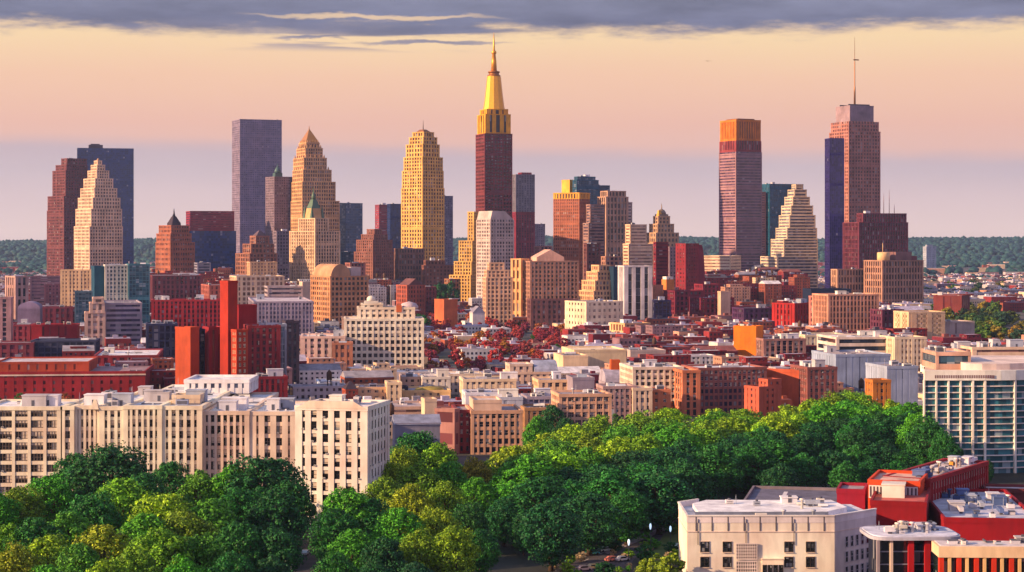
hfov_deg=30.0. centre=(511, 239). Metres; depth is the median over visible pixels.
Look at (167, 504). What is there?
park tree
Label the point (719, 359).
town house
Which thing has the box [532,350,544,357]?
autumn tree
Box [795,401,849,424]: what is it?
park tree
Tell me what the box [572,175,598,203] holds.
teal top tower
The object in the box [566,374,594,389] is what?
mauve flank block
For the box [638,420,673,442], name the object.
park tree
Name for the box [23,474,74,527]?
park tree
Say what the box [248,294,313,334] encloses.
lavender office
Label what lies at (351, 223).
blue glass tower
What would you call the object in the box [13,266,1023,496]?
ground
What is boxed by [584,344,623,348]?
town house
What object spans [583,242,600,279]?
brown infill block
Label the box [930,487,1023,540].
red parapet hall
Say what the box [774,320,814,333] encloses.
town house
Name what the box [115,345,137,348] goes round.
town house
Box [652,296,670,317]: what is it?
navy cube block
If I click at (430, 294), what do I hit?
dark red strip block
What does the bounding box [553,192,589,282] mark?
orange glass tower
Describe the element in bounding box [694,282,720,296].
crimson shoulder block
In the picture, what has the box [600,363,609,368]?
town house
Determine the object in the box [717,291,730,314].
tan slit block
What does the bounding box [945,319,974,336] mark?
grey annex
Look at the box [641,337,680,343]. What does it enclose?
town house
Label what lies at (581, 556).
garden shrub
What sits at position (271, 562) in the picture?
park tree
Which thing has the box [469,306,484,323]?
white gabled house
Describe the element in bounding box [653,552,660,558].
garden shrub
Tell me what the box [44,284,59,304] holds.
purple low block
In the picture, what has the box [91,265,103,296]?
teal office block
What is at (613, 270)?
teal dark block
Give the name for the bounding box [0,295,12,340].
pink concrete block
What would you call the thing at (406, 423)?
gabled grey shed
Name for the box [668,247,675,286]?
grey grid block
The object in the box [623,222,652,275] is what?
cream bandeau block
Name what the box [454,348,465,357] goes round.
autumn tree
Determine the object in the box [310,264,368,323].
arched brown block
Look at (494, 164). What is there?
crowned tower
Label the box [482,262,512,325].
stepped cream slab
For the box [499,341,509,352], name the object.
autumn tree
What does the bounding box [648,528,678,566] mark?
lawn
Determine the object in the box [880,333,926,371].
cream grid office
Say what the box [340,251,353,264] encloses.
teal low block
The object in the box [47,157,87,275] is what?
stepped tower
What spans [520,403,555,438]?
tan window house
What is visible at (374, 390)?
arcade house
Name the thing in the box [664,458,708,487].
park tree
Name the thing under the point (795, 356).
town house
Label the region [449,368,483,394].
white roof row
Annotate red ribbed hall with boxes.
[882,455,988,500]
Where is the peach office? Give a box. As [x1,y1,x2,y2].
[893,307,944,338]
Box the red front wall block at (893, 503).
[870,481,929,525]
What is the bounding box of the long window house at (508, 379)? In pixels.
[459,371,517,398]
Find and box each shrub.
[555,564,565,571]
[559,563,574,571]
[566,554,576,562]
[576,551,586,561]
[608,541,624,550]
[614,566,623,571]
[623,550,634,558]
[641,531,651,541]
[643,527,652,531]
[647,538,661,548]
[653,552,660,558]
[661,541,677,551]
[669,549,678,555]
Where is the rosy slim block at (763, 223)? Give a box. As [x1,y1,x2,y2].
[762,192,765,255]
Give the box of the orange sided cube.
[434,298,459,327]
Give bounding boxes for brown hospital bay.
[332,341,352,366]
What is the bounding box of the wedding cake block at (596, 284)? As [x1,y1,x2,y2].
[578,265,610,299]
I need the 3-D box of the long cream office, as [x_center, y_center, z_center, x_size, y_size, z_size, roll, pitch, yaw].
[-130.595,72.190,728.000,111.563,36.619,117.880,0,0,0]
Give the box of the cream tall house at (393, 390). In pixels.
[384,380,401,400]
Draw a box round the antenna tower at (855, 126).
[829,45,880,221]
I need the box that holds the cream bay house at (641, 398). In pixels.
[632,385,652,416]
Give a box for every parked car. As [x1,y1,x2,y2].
[302,549,308,555]
[576,565,591,570]
[587,563,598,569]
[598,546,611,551]
[604,555,615,561]
[615,555,629,561]
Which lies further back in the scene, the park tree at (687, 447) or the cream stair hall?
the cream stair hall
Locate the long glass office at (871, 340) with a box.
[817,330,887,352]
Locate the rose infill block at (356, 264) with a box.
[345,262,364,274]
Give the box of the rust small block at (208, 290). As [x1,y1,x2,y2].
[201,283,219,298]
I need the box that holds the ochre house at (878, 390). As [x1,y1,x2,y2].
[865,378,890,407]
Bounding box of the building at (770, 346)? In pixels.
[756,333,805,356]
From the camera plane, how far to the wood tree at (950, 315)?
1981.63 m
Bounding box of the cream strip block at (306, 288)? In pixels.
[299,281,309,298]
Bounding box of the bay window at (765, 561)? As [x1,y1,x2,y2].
[761,558,783,571]
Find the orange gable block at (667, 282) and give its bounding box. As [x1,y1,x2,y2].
[661,276,674,289]
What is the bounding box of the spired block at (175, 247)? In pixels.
[155,211,194,272]
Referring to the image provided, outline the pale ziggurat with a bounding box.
[760,184,817,287]
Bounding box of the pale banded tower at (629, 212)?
[628,201,631,223]
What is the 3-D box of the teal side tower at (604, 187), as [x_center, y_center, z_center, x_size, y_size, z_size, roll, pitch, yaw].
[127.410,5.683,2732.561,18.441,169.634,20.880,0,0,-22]
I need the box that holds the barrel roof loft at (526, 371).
[503,360,557,383]
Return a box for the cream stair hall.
[553,352,587,366]
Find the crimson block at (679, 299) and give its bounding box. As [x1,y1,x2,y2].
[663,290,702,315]
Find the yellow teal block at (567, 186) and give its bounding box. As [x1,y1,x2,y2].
[561,180,572,192]
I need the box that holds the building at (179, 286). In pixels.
[150,273,201,300]
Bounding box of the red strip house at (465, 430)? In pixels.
[451,404,472,453]
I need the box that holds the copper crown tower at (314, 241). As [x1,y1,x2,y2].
[289,187,339,281]
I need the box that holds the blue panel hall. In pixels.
[811,345,890,391]
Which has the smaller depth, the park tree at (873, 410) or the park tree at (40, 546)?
the park tree at (40, 546)
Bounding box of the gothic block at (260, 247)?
[235,230,277,274]
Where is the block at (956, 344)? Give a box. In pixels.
[947,341,970,350]
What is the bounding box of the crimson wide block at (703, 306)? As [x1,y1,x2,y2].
[689,295,733,315]
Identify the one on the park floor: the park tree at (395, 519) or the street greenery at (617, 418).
the park tree at (395, 519)
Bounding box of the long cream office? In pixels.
[0,375,306,494]
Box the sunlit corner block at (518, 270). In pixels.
[510,258,529,316]
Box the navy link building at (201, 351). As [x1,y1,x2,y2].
[199,327,204,374]
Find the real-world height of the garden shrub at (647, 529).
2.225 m
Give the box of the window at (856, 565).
[855,564,858,571]
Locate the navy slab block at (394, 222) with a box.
[387,203,400,251]
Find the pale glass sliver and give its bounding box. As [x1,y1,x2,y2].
[279,323,286,374]
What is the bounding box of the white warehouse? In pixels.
[565,298,622,328]
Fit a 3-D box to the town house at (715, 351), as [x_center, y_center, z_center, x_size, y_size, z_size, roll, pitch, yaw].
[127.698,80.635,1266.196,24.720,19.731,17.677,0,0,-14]
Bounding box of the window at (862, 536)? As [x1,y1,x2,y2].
[861,533,863,544]
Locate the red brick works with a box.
[0,356,153,399]
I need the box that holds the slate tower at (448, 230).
[445,195,452,264]
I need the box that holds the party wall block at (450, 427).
[434,407,459,453]
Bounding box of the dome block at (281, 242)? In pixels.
[273,229,288,279]
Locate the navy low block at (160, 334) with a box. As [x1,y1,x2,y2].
[145,319,177,357]
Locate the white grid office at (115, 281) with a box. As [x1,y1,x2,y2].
[103,264,127,299]
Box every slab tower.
[77,144,133,263]
[232,119,281,252]
[825,138,843,287]
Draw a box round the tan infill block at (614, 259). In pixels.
[601,254,622,265]
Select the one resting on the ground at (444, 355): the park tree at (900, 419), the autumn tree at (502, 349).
the autumn tree at (502, 349)
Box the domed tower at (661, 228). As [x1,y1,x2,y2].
[647,203,678,246]
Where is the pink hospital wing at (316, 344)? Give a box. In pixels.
[300,330,344,356]
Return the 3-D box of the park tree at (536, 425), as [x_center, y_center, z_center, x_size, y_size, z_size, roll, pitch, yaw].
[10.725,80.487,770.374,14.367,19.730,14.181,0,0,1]
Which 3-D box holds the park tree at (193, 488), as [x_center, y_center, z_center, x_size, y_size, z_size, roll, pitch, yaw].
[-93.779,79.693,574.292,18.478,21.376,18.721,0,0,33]
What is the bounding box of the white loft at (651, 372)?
[619,359,683,407]
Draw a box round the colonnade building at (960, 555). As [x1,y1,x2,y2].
[932,534,1023,571]
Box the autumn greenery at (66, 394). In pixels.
[61,325,1012,408]
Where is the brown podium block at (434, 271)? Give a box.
[421,258,453,292]
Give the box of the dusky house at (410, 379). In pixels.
[399,371,420,385]
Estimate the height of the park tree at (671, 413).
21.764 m
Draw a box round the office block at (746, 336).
[733,323,763,355]
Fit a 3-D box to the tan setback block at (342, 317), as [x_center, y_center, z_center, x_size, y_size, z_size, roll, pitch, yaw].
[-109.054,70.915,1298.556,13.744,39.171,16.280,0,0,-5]
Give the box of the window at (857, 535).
[855,534,858,545]
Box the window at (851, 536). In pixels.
[850,535,853,546]
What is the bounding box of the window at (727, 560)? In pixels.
[722,556,731,567]
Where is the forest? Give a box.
[0,235,1023,278]
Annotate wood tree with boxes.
[938,307,951,314]
[942,310,954,319]
[955,315,964,319]
[957,308,968,316]
[963,313,978,317]
[964,310,978,314]
[964,315,974,320]
[970,305,977,311]
[973,316,984,324]
[974,282,982,290]
[975,320,987,327]
[975,324,996,337]
[977,301,987,311]
[978,307,985,314]
[984,316,996,324]
[987,325,1005,339]
[988,305,1001,314]
[989,301,1001,307]
[990,320,1008,335]
[991,312,1005,322]
[1002,311,1014,325]
[1005,310,1020,324]
[1007,325,1023,337]
[1010,328,1023,338]
[1016,320,1023,327]
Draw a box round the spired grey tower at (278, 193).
[265,163,291,243]
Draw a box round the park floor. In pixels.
[17,451,1023,571]
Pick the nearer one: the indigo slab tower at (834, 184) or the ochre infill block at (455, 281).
the ochre infill block at (455, 281)
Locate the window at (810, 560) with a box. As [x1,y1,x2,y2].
[806,556,814,567]
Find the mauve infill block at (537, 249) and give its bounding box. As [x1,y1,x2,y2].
[531,244,552,256]
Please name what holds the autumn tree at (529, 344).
on the ground at (444, 355)
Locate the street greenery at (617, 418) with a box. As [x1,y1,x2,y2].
[0,321,764,424]
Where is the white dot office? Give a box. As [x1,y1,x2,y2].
[798,331,843,344]
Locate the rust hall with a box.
[933,292,969,316]
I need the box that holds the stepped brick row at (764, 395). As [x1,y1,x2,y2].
[744,378,781,416]
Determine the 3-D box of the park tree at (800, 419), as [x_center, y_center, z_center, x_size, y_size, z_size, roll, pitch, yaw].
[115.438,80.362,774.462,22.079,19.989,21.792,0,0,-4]
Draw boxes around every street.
[288,530,321,571]
[554,519,678,571]
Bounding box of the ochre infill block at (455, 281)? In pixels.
[444,278,459,296]
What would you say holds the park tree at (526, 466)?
on the park floor
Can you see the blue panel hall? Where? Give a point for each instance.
(851, 366)
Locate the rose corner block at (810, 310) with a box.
[809,296,811,325]
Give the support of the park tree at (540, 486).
on the park floor
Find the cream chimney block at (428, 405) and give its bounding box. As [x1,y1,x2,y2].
[421,397,436,413]
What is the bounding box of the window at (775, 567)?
[773,565,777,571]
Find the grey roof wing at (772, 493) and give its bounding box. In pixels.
[743,486,836,501]
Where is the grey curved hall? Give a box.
[624,346,665,356]
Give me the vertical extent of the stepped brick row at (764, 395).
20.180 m
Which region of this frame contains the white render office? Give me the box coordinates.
[678,495,876,571]
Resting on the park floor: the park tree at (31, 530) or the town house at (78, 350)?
the park tree at (31, 530)
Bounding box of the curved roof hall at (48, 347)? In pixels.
[31,336,99,356]
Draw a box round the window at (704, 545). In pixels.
[700,541,709,552]
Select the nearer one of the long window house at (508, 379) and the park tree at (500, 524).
the park tree at (500, 524)
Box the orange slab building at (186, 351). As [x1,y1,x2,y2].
[175,326,199,383]
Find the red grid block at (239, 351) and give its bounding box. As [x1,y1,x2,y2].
[231,329,247,374]
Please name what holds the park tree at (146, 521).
on the park floor
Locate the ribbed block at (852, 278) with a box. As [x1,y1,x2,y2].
[831,267,863,292]
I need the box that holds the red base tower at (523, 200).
[512,172,534,260]
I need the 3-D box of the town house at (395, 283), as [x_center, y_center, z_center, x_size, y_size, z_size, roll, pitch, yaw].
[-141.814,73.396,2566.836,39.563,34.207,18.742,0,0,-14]
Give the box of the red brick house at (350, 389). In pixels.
[342,381,357,398]
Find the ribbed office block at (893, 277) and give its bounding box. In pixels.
[863,243,923,303]
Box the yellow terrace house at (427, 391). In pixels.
[402,385,450,398]
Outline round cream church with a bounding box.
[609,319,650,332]
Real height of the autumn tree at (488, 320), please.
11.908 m
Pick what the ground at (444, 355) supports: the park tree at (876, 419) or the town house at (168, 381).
the town house at (168, 381)
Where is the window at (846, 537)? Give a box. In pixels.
[845,536,848,547]
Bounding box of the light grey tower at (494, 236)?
[476,211,513,297]
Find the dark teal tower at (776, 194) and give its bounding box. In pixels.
[762,182,792,255]
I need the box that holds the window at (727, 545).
[722,541,731,552]
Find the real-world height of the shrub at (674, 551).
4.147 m
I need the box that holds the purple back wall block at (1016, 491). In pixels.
[983,484,1023,503]
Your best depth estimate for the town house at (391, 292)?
2193.78 m
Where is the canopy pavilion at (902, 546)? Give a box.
[860,520,959,571]
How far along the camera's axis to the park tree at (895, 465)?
666.85 m
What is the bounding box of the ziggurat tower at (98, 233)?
[74,159,122,268]
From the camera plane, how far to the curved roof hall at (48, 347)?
1261.66 m
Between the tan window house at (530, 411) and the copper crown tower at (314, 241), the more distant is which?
the copper crown tower at (314, 241)
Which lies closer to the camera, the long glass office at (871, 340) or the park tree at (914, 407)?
the park tree at (914, 407)
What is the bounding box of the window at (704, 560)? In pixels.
[700,556,709,567]
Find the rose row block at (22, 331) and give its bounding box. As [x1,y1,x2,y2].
[13,319,32,340]
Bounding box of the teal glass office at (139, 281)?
[126,262,149,322]
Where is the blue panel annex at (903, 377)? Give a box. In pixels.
[865,360,917,405]
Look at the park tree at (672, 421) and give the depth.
753.83 m
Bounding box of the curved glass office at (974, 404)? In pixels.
[921,344,1023,472]
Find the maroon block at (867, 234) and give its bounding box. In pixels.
[843,201,907,268]
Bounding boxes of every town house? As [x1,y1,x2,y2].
[62,345,94,356]
[114,360,147,366]
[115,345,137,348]
[130,357,150,363]
[141,338,145,346]
[142,328,145,337]
[150,368,174,388]
[151,357,173,368]
[160,271,179,273]
[162,376,174,388]
[199,268,223,277]
[203,276,223,282]
[207,278,229,283]
[287,366,291,383]
[288,369,344,398]
[290,279,309,284]
[299,354,306,363]
[299,363,341,383]
[306,357,345,370]
[340,370,393,384]
[366,362,396,379]
[368,275,377,283]
[369,284,386,305]
[371,365,422,369]
[375,273,391,305]
[387,285,395,305]
[390,403,393,438]
[391,282,421,284]
[397,368,430,379]
[516,386,530,393]
[558,366,600,375]
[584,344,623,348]
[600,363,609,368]
[615,333,656,339]
[635,325,645,333]
[635,337,671,353]
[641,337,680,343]
[645,323,682,334]
[646,351,690,365]
[683,347,726,354]
[689,354,712,363]
[691,345,737,354]
[705,270,727,286]
[705,271,728,275]
[712,269,737,274]
[713,353,742,363]
[716,328,733,335]
[721,284,749,304]
[727,356,780,365]
[728,281,747,283]
[734,269,758,280]
[734,305,755,306]
[736,276,759,287]
[743,270,760,282]
[750,287,758,300]
[751,265,759,270]
[752,271,775,282]
[752,355,779,361]
[756,267,779,274]
[759,269,781,282]
[759,277,781,304]
[769,366,788,368]
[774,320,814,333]
[776,353,811,359]
[778,269,801,278]
[779,358,804,363]
[782,285,796,299]
[784,273,807,280]
[788,275,809,298]
[806,345,816,354]
[836,330,856,333]
[837,382,853,391]
[838,378,864,395]
[884,306,923,309]
[886,327,926,336]
[927,342,943,346]
[959,334,990,341]
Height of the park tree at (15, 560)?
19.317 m
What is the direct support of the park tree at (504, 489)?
on the park floor
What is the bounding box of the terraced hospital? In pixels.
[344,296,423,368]
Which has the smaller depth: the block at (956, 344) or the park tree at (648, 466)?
the park tree at (648, 466)
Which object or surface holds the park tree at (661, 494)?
on the park floor
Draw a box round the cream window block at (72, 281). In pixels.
[60,268,90,305]
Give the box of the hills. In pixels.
[4,246,1022,261]
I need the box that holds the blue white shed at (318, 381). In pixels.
[316,378,339,383]
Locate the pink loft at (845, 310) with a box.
[812,291,878,331]
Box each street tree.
[593,562,614,571]
[634,543,654,560]
[635,558,659,571]
[654,553,685,571]
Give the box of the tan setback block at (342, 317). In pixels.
[341,315,355,329]
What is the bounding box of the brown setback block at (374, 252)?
[354,229,393,279]
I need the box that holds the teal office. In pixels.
[74,290,92,322]
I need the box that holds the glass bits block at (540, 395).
[521,388,550,403]
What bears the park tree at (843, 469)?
on the park floor
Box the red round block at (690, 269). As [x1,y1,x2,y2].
[675,243,704,289]
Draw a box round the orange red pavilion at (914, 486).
[867,469,927,508]
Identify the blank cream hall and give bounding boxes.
[561,346,626,366]
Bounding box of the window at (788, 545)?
[784,541,793,552]
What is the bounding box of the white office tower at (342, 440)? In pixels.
[294,394,389,528]
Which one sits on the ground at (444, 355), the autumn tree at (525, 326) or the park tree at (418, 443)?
the autumn tree at (525, 326)
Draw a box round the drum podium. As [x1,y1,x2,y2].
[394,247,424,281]
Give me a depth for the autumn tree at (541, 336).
1672.08 m
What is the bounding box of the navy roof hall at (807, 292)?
[803,288,850,301]
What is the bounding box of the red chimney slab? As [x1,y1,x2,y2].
[220,280,237,374]
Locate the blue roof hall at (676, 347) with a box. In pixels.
[660,343,690,351]
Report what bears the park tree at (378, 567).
on the park floor
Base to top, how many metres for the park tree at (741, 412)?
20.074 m
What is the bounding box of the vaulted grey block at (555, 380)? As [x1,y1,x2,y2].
[531,371,566,392]
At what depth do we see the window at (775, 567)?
504.02 m
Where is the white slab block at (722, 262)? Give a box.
[704,255,740,271]
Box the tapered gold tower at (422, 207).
[401,124,444,259]
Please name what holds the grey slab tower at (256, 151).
on the ground at (444, 355)
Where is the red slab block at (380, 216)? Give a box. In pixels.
[375,203,386,233]
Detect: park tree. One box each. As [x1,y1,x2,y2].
[0,483,47,528]
[0,493,23,536]
[0,516,70,563]
[0,522,30,551]
[0,540,47,571]
[21,534,71,571]
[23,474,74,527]
[29,564,62,571]
[46,511,91,548]
[47,452,95,506]
[55,542,104,571]
[56,489,124,553]
[63,440,151,501]
[71,524,133,571]
[82,477,152,538]
[86,558,123,571]
[104,543,161,571]
[110,512,178,565]
[123,471,166,517]
[127,491,197,537]
[129,527,197,571]
[147,461,189,504]
[160,507,220,557]
[163,553,209,571]
[168,530,228,571]
[175,469,224,513]
[188,497,248,537]
[201,464,257,499]
[204,550,255,571]
[213,486,263,549]
[213,521,266,571]
[216,453,312,505]
[240,489,312,546]
[246,526,307,571]
[255,554,295,571]
[263,475,316,539]
[303,507,359,565]
[310,551,360,571]
[312,485,375,537]
[325,528,374,571]
[351,498,401,541]
[358,557,394,571]
[359,475,406,510]
[359,536,407,571]
[369,507,425,563]
[381,460,412,499]
[383,483,437,534]
[390,429,441,466]
[390,444,421,481]
[394,459,445,510]
[397,526,445,571]
[401,561,434,571]
[415,441,461,483]
[416,505,463,556]
[420,480,472,530]
[424,461,472,508]
[424,524,482,571]
[451,456,492,501]
[451,476,499,516]
[451,502,490,544]
[460,528,501,571]
[482,445,533,474]
[484,495,519,546]
[489,453,563,506]
[490,452,561,495]
[490,480,528,517]
[502,475,585,538]
[505,512,536,554]
[515,496,589,571]
[521,415,553,448]
[524,432,564,453]
[530,435,579,462]
[537,447,596,476]
[538,404,570,432]
[549,423,591,449]
[552,418,577,435]
[552,466,589,485]
[552,491,630,555]
[558,478,592,514]
[572,431,603,454]
[573,446,608,467]
[575,462,609,477]
[575,463,632,497]
[577,414,619,440]
[577,468,648,536]
[590,435,643,463]
[596,424,638,439]
[599,425,639,444]
[605,487,652,545]
[606,450,653,471]
[613,409,667,431]
[620,461,642,473]
[625,462,676,524]
[629,432,662,455]
[636,467,696,534]
[638,407,695,430]
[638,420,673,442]
[641,446,701,483]
[641,448,670,466]
[654,422,704,451]
[657,417,690,431]
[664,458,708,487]
[666,437,700,462]
[671,462,721,501]
[688,418,730,444]
[689,408,731,426]
[689,429,725,453]
[689,444,745,499]
[690,411,750,429]
[709,416,750,437]
[712,435,760,487]
[717,445,762,493]
[721,432,750,442]
[721,441,780,494]
[730,408,760,422]
[736,415,757,425]
[739,426,782,444]
[742,421,775,436]
[750,412,800,439]
[755,431,800,460]
[756,463,805,486]
[761,438,798,485]
[769,404,804,418]
[771,410,797,437]
[781,413,809,434]
[784,452,826,486]
[789,420,838,450]
[791,429,832,461]
[793,432,819,463]
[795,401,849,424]
[796,397,832,420]
[814,449,854,487]
[821,391,852,403]
[825,417,856,452]
[826,460,866,487]
[833,418,884,450]
[834,398,868,417]
[838,424,875,451]
[839,389,882,406]
[839,444,874,478]
[845,399,879,406]
[850,412,873,424]
[850,456,889,482]
[852,405,894,419]
[864,411,894,440]
[866,438,905,466]
[871,417,904,461]
[880,398,901,409]
[883,404,919,419]
[884,460,908,469]
[886,450,919,467]
[892,401,922,413]
[893,410,936,462]
[894,410,915,442]
[902,415,948,464]
[927,430,955,461]
[937,440,965,459]
[987,459,994,482]
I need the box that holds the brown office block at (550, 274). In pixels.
[525,249,578,316]
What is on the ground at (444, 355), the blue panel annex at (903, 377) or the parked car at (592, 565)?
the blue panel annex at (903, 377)
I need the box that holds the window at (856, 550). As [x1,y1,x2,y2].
[855,549,858,560]
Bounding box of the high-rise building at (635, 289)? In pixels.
[618,265,652,319]
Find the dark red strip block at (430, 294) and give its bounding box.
[425,286,436,315]
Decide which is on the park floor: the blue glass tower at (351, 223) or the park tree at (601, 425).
the park tree at (601, 425)
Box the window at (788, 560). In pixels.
[784,556,793,567]
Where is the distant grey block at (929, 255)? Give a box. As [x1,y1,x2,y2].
[923,245,935,267]
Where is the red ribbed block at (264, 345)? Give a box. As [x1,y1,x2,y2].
[243,319,280,374]
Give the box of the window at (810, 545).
[806,541,814,552]
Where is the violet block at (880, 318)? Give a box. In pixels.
[870,305,903,328]
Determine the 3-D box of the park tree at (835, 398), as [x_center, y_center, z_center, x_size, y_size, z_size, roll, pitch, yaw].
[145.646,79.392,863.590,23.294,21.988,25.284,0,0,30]
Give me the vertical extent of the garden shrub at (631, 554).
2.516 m
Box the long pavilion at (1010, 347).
[960,339,1023,354]
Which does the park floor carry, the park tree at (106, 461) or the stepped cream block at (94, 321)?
the park tree at (106, 461)
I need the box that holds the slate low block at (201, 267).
[194,261,210,273]
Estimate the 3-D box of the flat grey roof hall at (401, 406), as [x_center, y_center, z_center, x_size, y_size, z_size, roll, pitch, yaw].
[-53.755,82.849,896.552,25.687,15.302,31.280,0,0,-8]
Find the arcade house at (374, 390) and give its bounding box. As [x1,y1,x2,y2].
[355,383,385,399]
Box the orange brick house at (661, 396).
[652,384,670,417]
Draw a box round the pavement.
[604,524,677,553]
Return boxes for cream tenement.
[230,274,284,303]
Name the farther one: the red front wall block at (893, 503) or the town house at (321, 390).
the town house at (321, 390)
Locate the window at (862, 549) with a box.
[861,548,863,559]
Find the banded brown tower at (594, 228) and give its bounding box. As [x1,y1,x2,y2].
[583,204,604,255]
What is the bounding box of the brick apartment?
[465,396,522,454]
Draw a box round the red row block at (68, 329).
[31,321,79,339]
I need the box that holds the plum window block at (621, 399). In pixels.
[596,382,636,418]
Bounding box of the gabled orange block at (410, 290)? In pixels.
[396,278,425,314]
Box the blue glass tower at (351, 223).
[340,202,362,251]
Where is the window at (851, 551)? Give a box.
[850,550,853,561]
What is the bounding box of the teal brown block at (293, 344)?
[282,320,299,383]
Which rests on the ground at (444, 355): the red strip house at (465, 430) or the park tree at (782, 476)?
the red strip house at (465, 430)
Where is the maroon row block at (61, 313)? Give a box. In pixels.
[42,304,74,322]
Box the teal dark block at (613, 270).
[608,265,617,300]
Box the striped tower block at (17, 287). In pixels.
[5,274,28,320]
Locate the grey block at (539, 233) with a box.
[535,223,544,245]
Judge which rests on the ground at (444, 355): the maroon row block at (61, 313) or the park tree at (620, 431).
the maroon row block at (61, 313)
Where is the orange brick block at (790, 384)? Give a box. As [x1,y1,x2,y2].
[767,368,798,408]
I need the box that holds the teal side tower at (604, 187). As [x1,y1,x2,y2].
[599,185,609,196]
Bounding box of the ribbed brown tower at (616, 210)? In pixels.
[597,190,628,255]
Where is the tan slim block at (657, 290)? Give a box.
[653,285,662,298]
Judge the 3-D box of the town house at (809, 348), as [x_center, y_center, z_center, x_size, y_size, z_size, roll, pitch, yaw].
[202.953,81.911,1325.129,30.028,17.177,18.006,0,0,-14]
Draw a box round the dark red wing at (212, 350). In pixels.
[202,326,219,374]
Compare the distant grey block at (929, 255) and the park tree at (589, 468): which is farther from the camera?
the distant grey block at (929, 255)
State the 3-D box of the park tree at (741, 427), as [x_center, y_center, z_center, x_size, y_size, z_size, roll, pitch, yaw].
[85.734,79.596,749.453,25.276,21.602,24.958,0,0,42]
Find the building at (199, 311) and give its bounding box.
[151,295,219,326]
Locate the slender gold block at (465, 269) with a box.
[449,212,478,300]
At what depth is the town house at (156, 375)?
1104.73 m
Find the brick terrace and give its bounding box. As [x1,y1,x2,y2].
[681,362,766,413]
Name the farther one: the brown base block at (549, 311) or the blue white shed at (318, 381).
the brown base block at (549, 311)
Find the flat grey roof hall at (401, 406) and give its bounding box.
[390,399,420,415]
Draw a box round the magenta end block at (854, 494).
[836,482,867,509]
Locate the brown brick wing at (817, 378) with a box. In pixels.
[790,359,837,404]
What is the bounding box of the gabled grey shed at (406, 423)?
[391,414,440,445]
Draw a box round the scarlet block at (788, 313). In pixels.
[772,299,808,325]
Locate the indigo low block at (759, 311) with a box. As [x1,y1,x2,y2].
[732,304,771,320]
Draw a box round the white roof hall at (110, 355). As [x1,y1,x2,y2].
[93,347,162,363]
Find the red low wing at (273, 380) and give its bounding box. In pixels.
[250,368,287,396]
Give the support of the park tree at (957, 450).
on the park floor
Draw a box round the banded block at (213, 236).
[186,211,235,271]
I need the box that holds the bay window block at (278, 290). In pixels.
[264,284,302,296]
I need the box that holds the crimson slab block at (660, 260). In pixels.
[653,242,668,284]
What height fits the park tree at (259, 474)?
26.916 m
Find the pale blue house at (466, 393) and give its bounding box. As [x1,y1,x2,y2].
[462,388,497,403]
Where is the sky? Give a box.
[0,0,1023,240]
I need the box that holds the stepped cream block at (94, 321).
[84,297,105,345]
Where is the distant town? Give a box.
[0,261,1023,420]
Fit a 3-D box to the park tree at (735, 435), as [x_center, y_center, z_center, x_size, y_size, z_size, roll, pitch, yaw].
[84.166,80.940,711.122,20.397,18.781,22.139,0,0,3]
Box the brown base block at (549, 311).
[527,298,577,329]
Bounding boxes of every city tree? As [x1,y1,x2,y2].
[416,313,431,325]
[433,282,452,298]
[442,281,459,300]
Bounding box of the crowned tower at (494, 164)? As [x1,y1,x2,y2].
[475,36,512,217]
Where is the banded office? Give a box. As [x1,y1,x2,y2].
[104,297,141,345]
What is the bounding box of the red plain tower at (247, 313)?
[238,304,256,328]
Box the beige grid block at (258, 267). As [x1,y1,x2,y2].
[247,260,276,274]
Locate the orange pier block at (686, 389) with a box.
[673,367,700,415]
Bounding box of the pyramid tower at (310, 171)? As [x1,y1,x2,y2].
[291,128,339,230]
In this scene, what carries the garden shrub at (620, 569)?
on the park floor
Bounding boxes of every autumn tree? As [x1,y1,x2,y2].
[424,360,438,366]
[425,349,438,360]
[427,344,438,354]
[431,332,441,338]
[432,319,441,329]
[433,341,444,353]
[438,331,446,338]
[439,361,447,366]
[441,318,450,325]
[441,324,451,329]
[447,341,454,350]
[448,348,460,361]
[451,342,462,349]
[454,338,464,347]
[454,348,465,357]
[455,359,465,370]
[458,325,468,332]
[463,356,470,369]
[467,337,481,346]
[469,358,486,369]
[473,330,485,338]
[474,364,483,370]
[478,356,486,362]
[482,340,492,346]
[483,330,490,338]
[485,316,492,323]
[487,349,502,362]
[490,318,499,325]
[495,332,504,343]
[496,345,507,354]
[499,331,509,340]
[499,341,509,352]
[504,320,515,328]
[506,332,514,339]
[507,355,518,361]
[510,345,519,354]
[513,328,522,337]
[517,343,527,351]
[518,351,529,356]
[520,322,530,331]
[520,340,532,351]
[527,349,535,356]
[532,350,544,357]
[533,343,541,352]
[535,331,547,341]
[542,344,551,348]
[549,326,560,330]
[554,331,561,339]
[557,334,563,345]
[558,323,564,330]
[560,337,570,346]
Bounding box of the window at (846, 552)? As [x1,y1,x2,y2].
[845,551,848,562]
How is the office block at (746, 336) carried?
on the ground at (444, 355)
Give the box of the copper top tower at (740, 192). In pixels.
[719,118,761,270]
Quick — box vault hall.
[599,359,619,382]
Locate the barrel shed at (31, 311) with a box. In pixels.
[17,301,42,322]
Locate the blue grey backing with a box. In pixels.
[484,388,522,406]
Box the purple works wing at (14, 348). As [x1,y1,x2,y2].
[0,339,34,357]
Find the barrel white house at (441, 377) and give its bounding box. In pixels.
[420,369,450,389]

